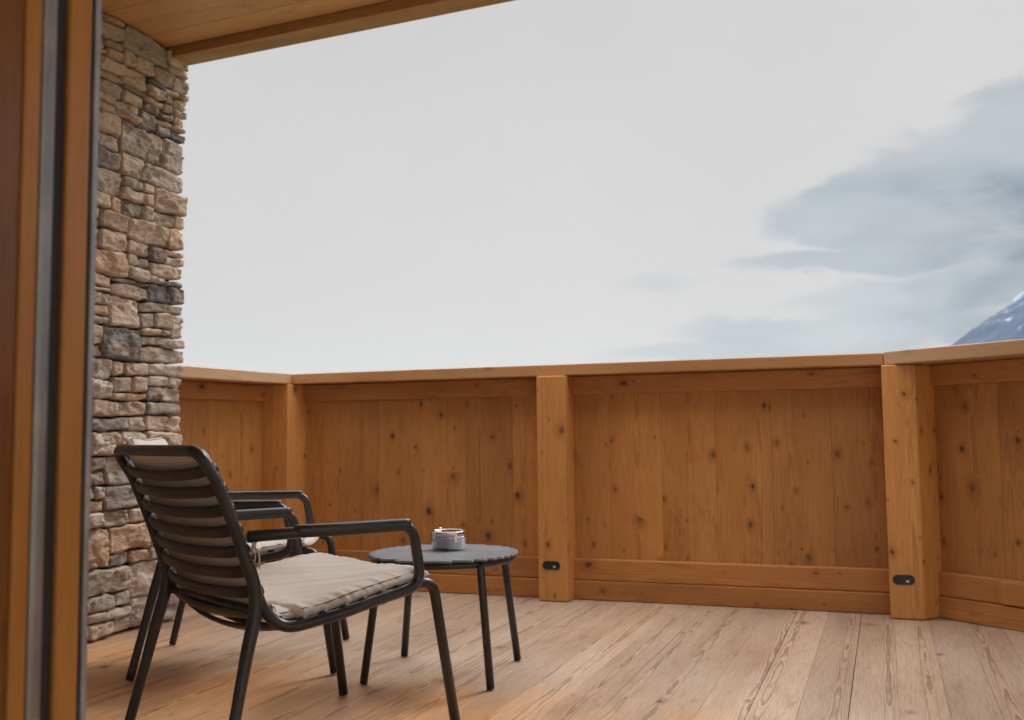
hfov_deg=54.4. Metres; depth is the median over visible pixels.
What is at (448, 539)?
ashtray
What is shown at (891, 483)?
balcony parapet
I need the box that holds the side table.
[360,544,520,689]
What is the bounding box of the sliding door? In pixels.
[0,0,101,719]
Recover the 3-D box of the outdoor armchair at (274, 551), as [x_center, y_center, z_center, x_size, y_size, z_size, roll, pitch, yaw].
[-1.022,0.704,3.761,0.773,0.830,0.680,0,-4,-6]
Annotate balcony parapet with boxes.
[167,339,1023,631]
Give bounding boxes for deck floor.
[86,590,1023,719]
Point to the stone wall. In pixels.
(141, 200)
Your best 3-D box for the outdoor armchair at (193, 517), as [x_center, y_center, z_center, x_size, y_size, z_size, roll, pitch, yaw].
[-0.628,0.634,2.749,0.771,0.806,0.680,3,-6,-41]
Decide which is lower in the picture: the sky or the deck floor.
the deck floor
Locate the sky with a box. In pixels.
[171,0,1023,373]
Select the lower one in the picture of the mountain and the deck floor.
the deck floor
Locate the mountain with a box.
[951,291,1023,345]
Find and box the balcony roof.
[101,0,514,65]
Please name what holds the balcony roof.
attached to the house wall
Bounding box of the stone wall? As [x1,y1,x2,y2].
[87,13,188,640]
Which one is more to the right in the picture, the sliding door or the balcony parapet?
the balcony parapet
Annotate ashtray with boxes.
[431,527,465,550]
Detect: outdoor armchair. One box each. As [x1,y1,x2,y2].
[113,445,459,719]
[122,437,349,680]
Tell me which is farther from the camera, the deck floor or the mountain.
the mountain
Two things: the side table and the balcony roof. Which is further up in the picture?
the balcony roof

